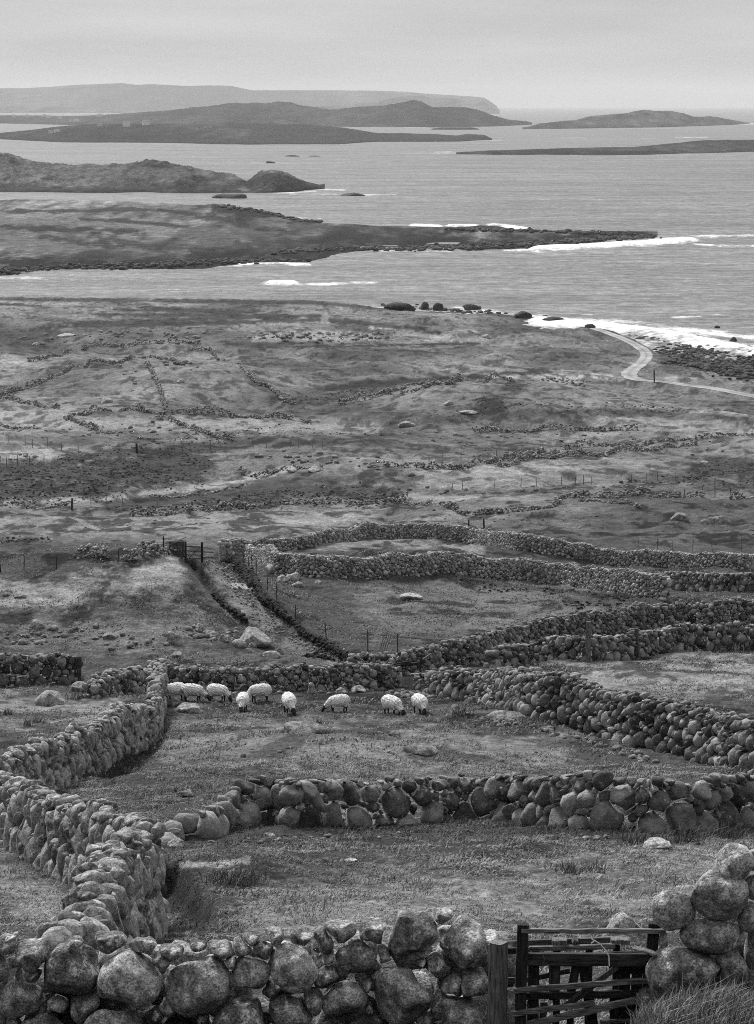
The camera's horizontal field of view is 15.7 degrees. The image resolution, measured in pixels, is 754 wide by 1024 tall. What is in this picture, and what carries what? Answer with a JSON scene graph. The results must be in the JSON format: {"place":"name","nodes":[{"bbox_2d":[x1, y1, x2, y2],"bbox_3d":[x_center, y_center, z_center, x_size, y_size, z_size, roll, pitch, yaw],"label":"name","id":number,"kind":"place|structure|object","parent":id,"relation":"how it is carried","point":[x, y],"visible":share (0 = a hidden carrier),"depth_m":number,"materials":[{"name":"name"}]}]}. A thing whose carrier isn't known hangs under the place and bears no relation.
{"place":"outdoors","nodes":[
{"label":"outdoors","id":0,"kind":"place"},
{"bbox_2d":[0,106,148,112],"bbox_3d":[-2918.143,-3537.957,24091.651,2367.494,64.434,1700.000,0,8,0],"label":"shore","id":1,"kind":"structure","parent":0,"point":[19,109],"depth_m":23524.92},
{"bbox_2d":[0,152,324,192],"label":"headland","id":2,"kind":"structure","parent":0,"point":[18,174],"depth_m":2390.78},
{"bbox_2d":[0,122,491,144],"bbox_3d":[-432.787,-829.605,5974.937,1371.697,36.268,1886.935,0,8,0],"label":"settled island","id":3,"kind":"structure","parent":0,"point":[240,133],"depth_m":5694.27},
{"bbox_2d":[0,83,499,111],"bbox_3d":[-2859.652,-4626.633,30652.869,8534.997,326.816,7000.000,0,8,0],"label":"mountains","id":4,"kind":"structure","parent":0,"point":[144,97],"depth_m":28736.07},
{"bbox_2d":[0,100,531,126],"bbox_3d":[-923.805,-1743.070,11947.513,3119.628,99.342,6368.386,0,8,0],"label":"hilly island","id":5,"kind":"structure","parent":0,"point":[412,113],"depth_m":9777.27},
{"bbox_2d":[0,199,656,275],"bbox_3d":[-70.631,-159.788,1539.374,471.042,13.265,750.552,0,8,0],"label":"peninsula","id":6,"kind":"object","parent":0,"point":[50,232],"visible":0.88,"depth_m":1507.22},
{"bbox_2d":[0,296,753,1023],"bbox_3d":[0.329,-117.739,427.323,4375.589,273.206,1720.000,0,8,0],"label":"ground","id":7,"kind":"structure","parent":0,"point":[416,348],"depth_m":296.18,"materials":[{"name":"plant"}]},
{"bbox_2d":[0,421,40,429],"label":"ruined wall","id":8,"kind":"structure","parent":7,"relation":"on","point":[11,427],"depth_m":477.55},
{"bbox_2d":[0,394,60,408],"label":"ruined wall","id":9,"kind":"structure","parent":7,"relation":"on","point":[53,406],"depth_m":525.45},
{"bbox_2d":[0,500,69,508],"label":"ruined wall","id":10,"kind":"structure","parent":7,"relation":"on","point":[60,504],"depth_m":344.76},
{"bbox_2d":[29,619,44,628],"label":"boulder","id":11,"kind":"object","parent":7,"relation":"on","point":[36,624],"visible":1,"depth_m":164.46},
{"bbox_2d":[0,652,84,685],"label":"stone wall","id":12,"kind":"structure","parent":7,"relation":"on","point":[64,665],"depth_m":145.53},
{"bbox_2d":[74,657,80,681],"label":"timber jamb","id":13,"kind":"object","parent":12,"relation":"attached to","point":[78,674],"visible":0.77,"depth_m":146.58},
{"bbox_2d":[35,690,65,706],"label":"boulder","id":14,"kind":"object","parent":7,"relation":"on","point":[47,698],"visible":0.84,"depth_m":132.67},
{"bbox_2d":[71,681,85,691],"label":"boulder","id":15,"kind":"object","parent":7,"relation":"on","point":[76,686],"visible":0.57,"depth_m":140.44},
{"bbox_2d":[0,354,164,395],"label":"ruined wall","id":16,"kind":"structure","parent":7,"relation":"on","point":[14,389],"depth_m":611.68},
{"bbox_2d":[0,770,168,926],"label":"stone wall","id":17,"kind":"structure","parent":7,"relation":"on","point":[42,826],"depth_m":61.80,"materials":[{"name":"stone"}]},
{"bbox_2d":[0,662,168,789],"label":"stone wall","id":18,"kind":"structure","parent":7,"relation":"on","point":[103,741],"depth_m":103.00,"materials":[{"name":"stone"}]},
{"bbox_2d":[63,414,111,433],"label":"ruined wall","id":19,"kind":"structure","parent":7,"relation":"on","point":[70,417],"depth_m":474.63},
{"bbox_2d":[73,543,108,558],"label":"ruined wall","id":20,"kind":"structure","parent":7,"relation":"on","point":[96,548],"depth_m":176.53,"materials":[{"name":"stone"}]},
{"bbox_2d":[27,821,168,1018],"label":"stone wall","id":21,"kind":"structure","parent":7,"relation":"on","point":[119,885],"depth_m":36.59,"materials":[{"name":"stone"}]},
{"bbox_2d":[27,336,200,361],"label":"ruined wall","id":22,"kind":"structure","parent":7,"relation":"on","point":[84,347],"depth_m":741.11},
{"bbox_2d":[81,660,159,698],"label":"stone wall","id":23,"kind":"structure","parent":7,"relation":"on","point":[131,679],"depth_m":138.62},
{"bbox_2d":[120,540,176,560],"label":"ruined wall","id":24,"kind":"structure","parent":7,"relation":"on","point":[155,548],"depth_m":176.39,"materials":[{"name":"stone"}]},
{"bbox_2d":[144,360,168,409],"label":"ruined wall","id":25,"kind":"structure","parent":7,"relation":"on","point":[163,402],"depth_m":552.49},
{"bbox_2d":[166,631,181,644],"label":"boulder","id":26,"kind":"object","parent":7,"relation":"on","point":[175,638],"visible":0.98,"depth_m":160.92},
{"bbox_2d":[163,536,185,556],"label":"stone pier","id":27,"kind":"structure","parent":7,"relation":"on","point":[178,545],"depth_m":179.73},
{"bbox_2d":[167,699,181,706],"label":"boulder","id":28,"kind":"object","parent":7,"relation":"on","point":[174,702],"visible":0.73,"depth_m":131.37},
{"bbox_2d":[166,682,183,699],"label":"sheep","id":29,"kind":"object","parent":7,"relation":"on","point":[174,688],"visible":0.69,"depth_m":134.44},
{"bbox_2d":[167,838,183,848],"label":"boulder","id":30,"kind":"object","parent":7,"relation":"on","point":[175,843],"visible":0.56,"depth_m":72.13,"materials":[{"name":"stone"}]},
{"bbox_2d":[176,789,192,796],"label":"boulder","id":31,"kind":"object","parent":7,"relation":"on","point":[187,793],"visible":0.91,"depth_m":89.66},
{"bbox_2d":[176,702,199,712],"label":"boulder","id":32,"kind":"object","parent":7,"relation":"on","point":[185,707],"visible":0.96,"depth_m":128.49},
{"bbox_2d":[68,403,311,423],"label":"ruined wall","id":33,"kind":"structure","parent":7,"relation":"on","point":[141,408],"depth_m":487.87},
{"bbox_2d":[127,501,255,517],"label":"ruined wall","id":34,"kind":"structure","parent":7,"relation":"on","point":[188,507],"depth_m":306.30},
{"bbox_2d":[155,414,235,439],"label":"ruined wall","id":35,"kind":"structure","parent":7,"relation":"on","point":[224,436],"depth_m":456.14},
{"bbox_2d":[181,683,210,700],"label":"sheep","id":36,"kind":"object","parent":7,"relation":"on","point":[190,689],"visible":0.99,"depth_m":134.33},
{"bbox_2d":[149,483,247,498],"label":"ruined wall","id":37,"kind":"structure","parent":7,"relation":"on","point":[190,494],"depth_m":365.51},
{"bbox_2d":[184,542,213,562],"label":"field gate","id":38,"kind":"structure","parent":7,"relation":"on","point":[186,554],"depth_m":178.85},
{"bbox_2d":[196,864,242,884],"bbox_3d":[-3.247,7.598,57.173,1.148,0.513,1.251,0,8,0],"label":"rush clump","id":39,"kind":"object","parent":7,"relation":"on","point":[220,879],"visible":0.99,"depth_m":57.20,"materials":[{"name":"grey plant"}]},
{"bbox_2d":[207,683,231,702],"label":"sheep","id":40,"kind":"object","parent":7,"relation":"on","point":[214,689],"visible":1,"depth_m":135.25},
{"bbox_2d":[217,538,231,561],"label":"stone pier","id":41,"kind":"structure","parent":7,"relation":"on","point":[225,545],"depth_m":247.98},
{"bbox_2d":[211,591,247,622],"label":"ruined wall","id":42,"kind":"structure","parent":7,"relation":"on","point":[229,608],"depth_m":172.75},
{"bbox_2d":[232,639,245,647],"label":"boulder","id":43,"kind":"object","parent":7,"relation":"on","point":[238,643],"visible":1,"depth_m":162.18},
{"bbox_2d":[188,346,295,404],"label":"ruined wall","id":44,"kind":"structure","parent":7,"relation":"on","point":[253,380],"depth_m":567.66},
{"bbox_2d":[236,692,249,712],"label":"sheep","id":45,"kind":"object","parent":7,"relation":"on","point":[242,699],"visible":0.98,"depth_m":130.61},
{"bbox_2d":[212,862,276,888],"bbox_3d":[-2.659,7.562,57.257,1.299,0.480,1.222,-3,9,-20],"label":"rush clump","id":46,"kind":"object","parent":7,"relation":"on","point":[250,877],"visible":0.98,"depth_m":57.20,"materials":[{"name":"grey plant"}]},
{"bbox_2d":[239,626,271,646],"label":"boulder","id":47,"kind":"object","parent":7,"relation":"on","point":[257,635],"visible":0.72,"depth_m":164.10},
{"bbox_2d":[246,683,271,702],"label":"sheep","id":48,"kind":"object","parent":7,"relation":"on","point":[262,689],"visible":0.88,"depth_m":135.01},
{"bbox_2d":[0,907,527,1023],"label":"stone wall","id":49,"kind":"structure","parent":7,"relation":"on","point":[112,981],"depth_m":29.40,"materials":[{"name":"stone"}]},
{"bbox_2d":[263,651,279,657],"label":"boulder","id":50,"kind":"object","parent":7,"relation":"on","point":[271,654],"visible":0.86,"depth_m":160.52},
{"bbox_2d":[265,564,277,573],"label":"boulder","id":51,"kind":"object","parent":7,"relation":"on","point":[270,568],"visible":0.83,"depth_m":218.39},
{"bbox_2d":[157,658,402,691],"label":"stone wall","id":52,"kind":"structure","parent":7,"relation":"on","point":[386,676],"depth_m":143.55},
{"bbox_2d":[237,463,324,478],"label":"ruined wall","id":53,"kind":"structure","parent":7,"relation":"on","point":[274,471],"depth_m":384.22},
{"bbox_2d":[228,558,350,660],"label":"ruined wall","id":54,"kind":"structure","parent":7,"relation":"on","point":[321,640],"depth_m":178.35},
{"bbox_2d":[281,692,298,715],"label":"sheep","id":55,"kind":"object","parent":7,"relation":"on","point":[289,700],"visible":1,"depth_m":125.63},
{"bbox_2d":[286,572,299,580],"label":"boulder","id":56,"kind":"object","parent":7,"relation":"on","point":[295,576],"visible":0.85,"depth_m":212.85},
{"bbox_2d":[243,551,367,650],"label":"wire fence","id":57,"kind":"object","parent":7,"relation":"on","point":[290,600],"visible":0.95,"depth_m":180.90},
{"bbox_2d":[283,721,330,734],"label":"boulder","id":58,"kind":"object","parent":7,"relation":"on","point":[300,727],"visible":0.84,"depth_m":109.72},
{"bbox_2d":[301,651,335,661],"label":"ruined wall","id":59,"kind":"structure","parent":7,"relation":"on","point":[324,656],"depth_m":160.98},
{"bbox_2d":[321,694,349,711],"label":"sheep","id":60,"kind":"object","parent":7,"relation":"on","point":[341,700],"visible":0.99,"depth_m":126.49},
{"bbox_2d":[0,542,753,778],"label":"grass","id":61,"kind":"structure","parent":7,"relation":"on","point":[353,698],"depth_m":155.71,"materials":[{"name":"plant"}]},
{"bbox_2d":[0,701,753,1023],"bbox_3d":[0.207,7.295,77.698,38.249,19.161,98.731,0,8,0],"label":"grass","id":62,"kind":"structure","parent":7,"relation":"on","point":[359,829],"depth_m":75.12,"materials":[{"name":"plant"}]},
{"bbox_2d":[0,204,753,380],"bbox_3d":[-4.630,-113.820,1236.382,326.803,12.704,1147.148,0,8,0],"label":"shore rocks","id":63,"kind":"object","parent":7,"relation":"on","point":[730,367],"visible":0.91,"depth_m":1268.39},
{"bbox_2d":[0,380,753,661],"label":"heather","id":64,"kind":"object","parent":7,"relation":"on","point":[316,505],"visible":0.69,"depth_m":365.97,"materials":[{"name":"grey plant"}]},
{"bbox_2d":[2,326,753,844],"bbox_3d":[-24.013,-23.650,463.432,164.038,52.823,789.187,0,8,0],"label":"scattered stones","id":65,"kind":"object","parent":7,"relation":"on","point":[634,754],"visible":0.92,"depth_m":171.17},
{"bbox_2d":[342,380,429,403],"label":"ruined wall","id":66,"kind":"structure","parent":7,"relation":"on","point":[380,392],"depth_m":534.48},
{"bbox_2d":[379,633,399,651],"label":"slatted hurdle","id":67,"kind":"object","parent":7,"relation":"on","point":[386,635],"visible":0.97,"depth_m":163.24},
{"bbox_2d":[381,694,405,714],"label":"sheep","id":68,"kind":"object","parent":7,"relation":"on","point":[392,702],"visible":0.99,"depth_m":122.76},
{"bbox_2d":[400,593,422,600],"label":"boulder","id":69,"kind":"object","parent":7,"relation":"on","point":[409,596],"visible":0.94,"depth_m":204.09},
{"bbox_2d":[411,693,427,714],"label":"sheep","id":70,"kind":"object","parent":7,"relation":"on","point":[419,701],"visible":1,"depth_m":122.14},
{"bbox_2d":[401,743,438,755],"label":"boulder","id":71,"kind":"object","parent":7,"relation":"on","point":[425,749],"visible":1,"depth_m":104.53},
{"bbox_2d":[375,459,475,469],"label":"ruined wall","id":72,"kind":"structure","parent":7,"relation":"on","point":[423,464],"depth_m":382.05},
{"bbox_2d":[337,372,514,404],"bbox_3d":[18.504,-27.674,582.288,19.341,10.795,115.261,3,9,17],"label":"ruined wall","id":73,"kind":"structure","parent":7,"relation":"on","point":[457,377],"depth_m":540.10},
{"bbox_2d":[160,770,753,844],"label":"stone wall","id":74,"kind":"structure","parent":7,"relation":"on","point":[725,799],"depth_m":77.58,"materials":[{"name":"stone"}]},
{"bbox_2d":[244,544,671,601],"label":"stone wall","id":75,"kind":"structure","parent":7,"relation":"on","point":[628,581],"depth_m":216.86,"materials":[{"name":"stone"}]},
{"bbox_2d":[451,706,477,718],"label":"rush clump","id":76,"kind":"object","parent":7,"relation":"on","point":[464,711],"visible":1,"depth_m":119.99,"materials":[{"name":"grey plant"}]},
{"bbox_2d":[229,521,753,569],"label":"stone wall","id":77,"kind":"structure","parent":7,"relation":"on","point":[513,540],"depth_m":247.50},
{"bbox_2d":[278,486,704,514],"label":"ruined wall","id":78,"kind":"structure","parent":7,"relation":"on","point":[555,502],"depth_m":319.55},
{"bbox_2d":[482,939,507,1023],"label":"gate post","id":79,"kind":"object","parent":7,"relation":"on","point":[497,1003],"visible":1,"depth_m":28.99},
{"bbox_2d":[508,921,664,1023],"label":"timber gate","id":80,"kind":"structure","parent":79,"relation":"attached to","point":[623,965],"depth_m":29.00,"materials":[{"name":"wood"}]},
{"bbox_2d":[486,710,525,719],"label":"boulder","id":81,"kind":"object","parent":7,"relation":"on","point":[493,715],"visible":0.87,"depth_m":117.62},
{"bbox_2d":[376,471,669,496],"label":"wire fence","id":82,"kind":"object","parent":7,"relation":"on","point":[583,480],"visible":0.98,"depth_m":368.45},
{"bbox_2d":[347,596,753,677],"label":"stone wall","id":83,"kind":"structure","parent":7,"relation":"on","point":[609,621],"depth_m":172.28,"materials":[{"name":"stone"}]},
{"bbox_2d":[472,423,637,432],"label":"ruined wall","id":84,"kind":"structure","parent":7,"relation":"on","point":[486,427],"depth_m":479.38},
{"bbox_2d":[487,935,629,1023],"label":"wooden hurdle","id":85,"kind":"object","parent":7,"relation":"on","point":[560,943],"visible":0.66,"depth_m":29.36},
{"bbox_2d":[554,857,587,874],"bbox_3d":[4.391,7.913,61.358,0.906,0.456,0.879,5,10,28],"label":"rush clump","id":86,"kind":"object","parent":7,"relation":"on","point":[567,867],"visible":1,"depth_m":61.31,"materials":[{"name":"grey plant"}]},
{"bbox_2d":[564,857,598,874],"bbox_3d":[4.631,7.943,61.320,0.862,0.420,0.920,-6,10,-36],"label":"rush clump","id":87,"kind":"object","parent":7,"relation":"on","point":[584,868],"visible":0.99,"depth_m":61.32,"materials":[{"name":"grey plant"}]},
{"bbox_2d":[411,665,753,774],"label":"stone wall","id":88,"kind":"structure","parent":7,"relation":"on","point":[690,731],"depth_m":111.96,"materials":[{"name":"stone"}]},
{"bbox_2d":[585,621,590,662],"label":"fence post","id":89,"kind":"object","parent":7,"relation":"on","point":[588,641],"visible":0.93,"depth_m":154.65,"materials":[{"name":"wood"}]},
{"bbox_2d":[429,432,753,469],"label":"ruined wall","id":90,"kind":"structure","parent":7,"relation":"on","point":[541,450],"depth_m":450.95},
{"bbox_2d":[494,440,697,466],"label":"ruined wall","id":91,"kind":"structure","parent":7,"relation":"on","point":[521,457],"depth_m":425.35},
{"bbox_2d":[583,855,611,873],"bbox_3d":[4.972,7.901,61.490,0.907,0.465,0.719,-6,11,-37],"label":"rush clump","id":92,"kind":"object","parent":7,"relation":"on","point":[598,869],"visible":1,"depth_m":61.40,"materials":[{"name":"grey plant"}]},
{"bbox_2d":[578,496,642,507],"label":"ruined wall","id":93,"kind":"structure","parent":7,"relation":"on","point":[626,501],"depth_m":302.72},
{"bbox_2d":[483,620,753,667],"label":"stone wall","id":94,"kind":"structure","parent":7,"relation":"on","point":[681,638],"depth_m":157.64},
{"bbox_2d":[602,911,646,946],"bbox_3d":[3.977,6.733,43.486,0.829,0.781,0.654,0,8,0],"label":"boulder","id":95,"kind":"object","parent":7,"relation":"on","point":[622,919],"visible":0.4,"depth_m":43.23,"materials":[{"name":"stone"}]},
{"bbox_2d":[617,827,649,845],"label":"rush clump","id":96,"kind":"object","parent":7,"relation":"on","point":[630,839],"visible":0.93,"depth_m":68.29,"materials":[{"name":"grey plant"}]},
{"bbox_2d":[634,628,639,657],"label":"fence post","id":97,"kind":"object","parent":7,"relation":"on","point":[637,643],"visible":0.91,"depth_m":157.73,"materials":[{"name":"wood"}]},
{"bbox_2d":[630,825,678,842],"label":"rush clump","id":98,"kind":"object","parent":7,"relation":"on","point":[666,838],"visible":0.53,"depth_m":69.78,"materials":[{"name":"grey plant"}]},
{"bbox_2d":[643,837,670,848],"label":"boulder","id":99,"kind":"object","parent":7,"relation":"on","point":[657,843],"visible":0.91,"depth_m":67.20,"materials":[{"name":"stone"}]},
{"bbox_2d":[670,512,688,521],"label":"boulder","id":100,"kind":"object","parent":7,"relation":"on","point":[680,516],"visible":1,"depth_m":285.01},
{"bbox_2d":[635,843,753,1010],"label":"stone wall","id":101,"kind":"structure","parent":7,"relation":"on","point":[711,917],"depth_m":28.65,"materials":[{"name":"stone"}]},
{"bbox_2d":[668,822,727,843],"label":"rush clump","id":102,"kind":"object","parent":7,"relation":"on","point":[687,837],"visible":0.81,"depth_m":70.30,"materials":[{"name":"grey plant"}]},
{"bbox_2d":[664,571,753,591],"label":"stone wall","id":103,"kind":"structure","parent":7,"relation":"on","point":[700,581],"depth_m":211.76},
{"bbox_2d":[690,821,734,838],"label":"rush clump","id":104,"kind":"object","parent":7,"relation":"on","point":[716,833],"visible":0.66,"depth_m":73.42,"materials":[{"name":"grey plant"}]},
{"bbox_2d":[701,516,725,525],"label":"boulder","id":105,"kind":"object","parent":7,"relation":"on","point":[715,521],"visible":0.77,"depth_m":284.54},
{"bbox_2d":[709,626,753,654],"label":"bramble scrub","id":106,"kind":"object","parent":7,"relation":"on","point":[735,645],"visible":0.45,"depth_m":162.39,"materials":[{"name":"grey plant"}]},
{"bbox_2d":[713,822,752,839],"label":"rush clump","id":107,"kind":"object","parent":7,"relation":"on","point":[733,834],"visible":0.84,"depth_m":73.67,"materials":[{"name":"grey plant"}]},
{"bbox_2d":[729,490,753,499],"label":"ruined wall","id":108,"kind":"structure","parent":7,"relation":"on","point":[736,492],"depth_m":321.72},
{"bbox_2d":[0,108,753,359],"bbox_3d":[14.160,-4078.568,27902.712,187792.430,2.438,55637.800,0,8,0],"label":"sea","id":109,"kind":"structure","parent":0,"point":[688,278],"depth_m":1808.07,"materials":[{"name":"liquid"}]},
{"bbox_2d":[212,193,246,198],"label":"skerry","id":110,"kind":"structure","parent":109,"relation":"in","point":[233,196],"depth_m":2178.26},
{"bbox_2d":[384,302,415,310],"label":"shore rock","id":111,"kind":"object","parent":109,"relation":"in","point":[398,306],"visible":0.73,"depth_m":985.47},
{"bbox_2d":[431,127,478,129],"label":"skerry","id":112,"kind":"structure","parent":109,"relation":"in","point":[456,128],"depth_m":8024.97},
{"bbox_2d":[462,304,481,309],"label":"shore rock","id":113,"kind":"object","parent":109,"relation":"in","point":[470,307],"visible":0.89,"depth_m":997.80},
{"bbox_2d":[514,311,531,317],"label":"shore rock","id":114,"kind":"object","parent":109,"relation":"in","point":[522,314],"visible":1,"depth_m":955.75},
{"bbox_2d":[0,0,753,107],"label":"sky","id":115,"kind":"structure","parent":0,"point":[506,53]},
{"bbox_2d":[318,95,499,113],"bbox_3d":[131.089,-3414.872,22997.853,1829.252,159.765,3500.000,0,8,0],"label":"headland","id":116,"kind":"structure","parent":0,"point":[453,102],"depth_m":22128.71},
{"bbox_2d":[456,140,753,154],"bbox_3d":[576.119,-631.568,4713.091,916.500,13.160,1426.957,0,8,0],"label":"island","id":117,"kind":"structure","parent":0,"point":[715,146],"depth_m":4318.63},
{"bbox_2d":[504,314,753,397],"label":"road","id":118,"kind":"structure","parent":0,"point":[642,361],"depth_m":728.59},
{"bbox_2d":[522,110,748,128],"bbox_3d":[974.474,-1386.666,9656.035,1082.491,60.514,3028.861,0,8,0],"label":"humped island","id":119,"kind":"structure","parent":0,"point":[643,119],"depth_m":9031.61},
{"bbox_2d":[617,971,753,1023],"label":"long grass","id":120,"kind":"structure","parent":0,"point":[732,1006],"depth_m":27.62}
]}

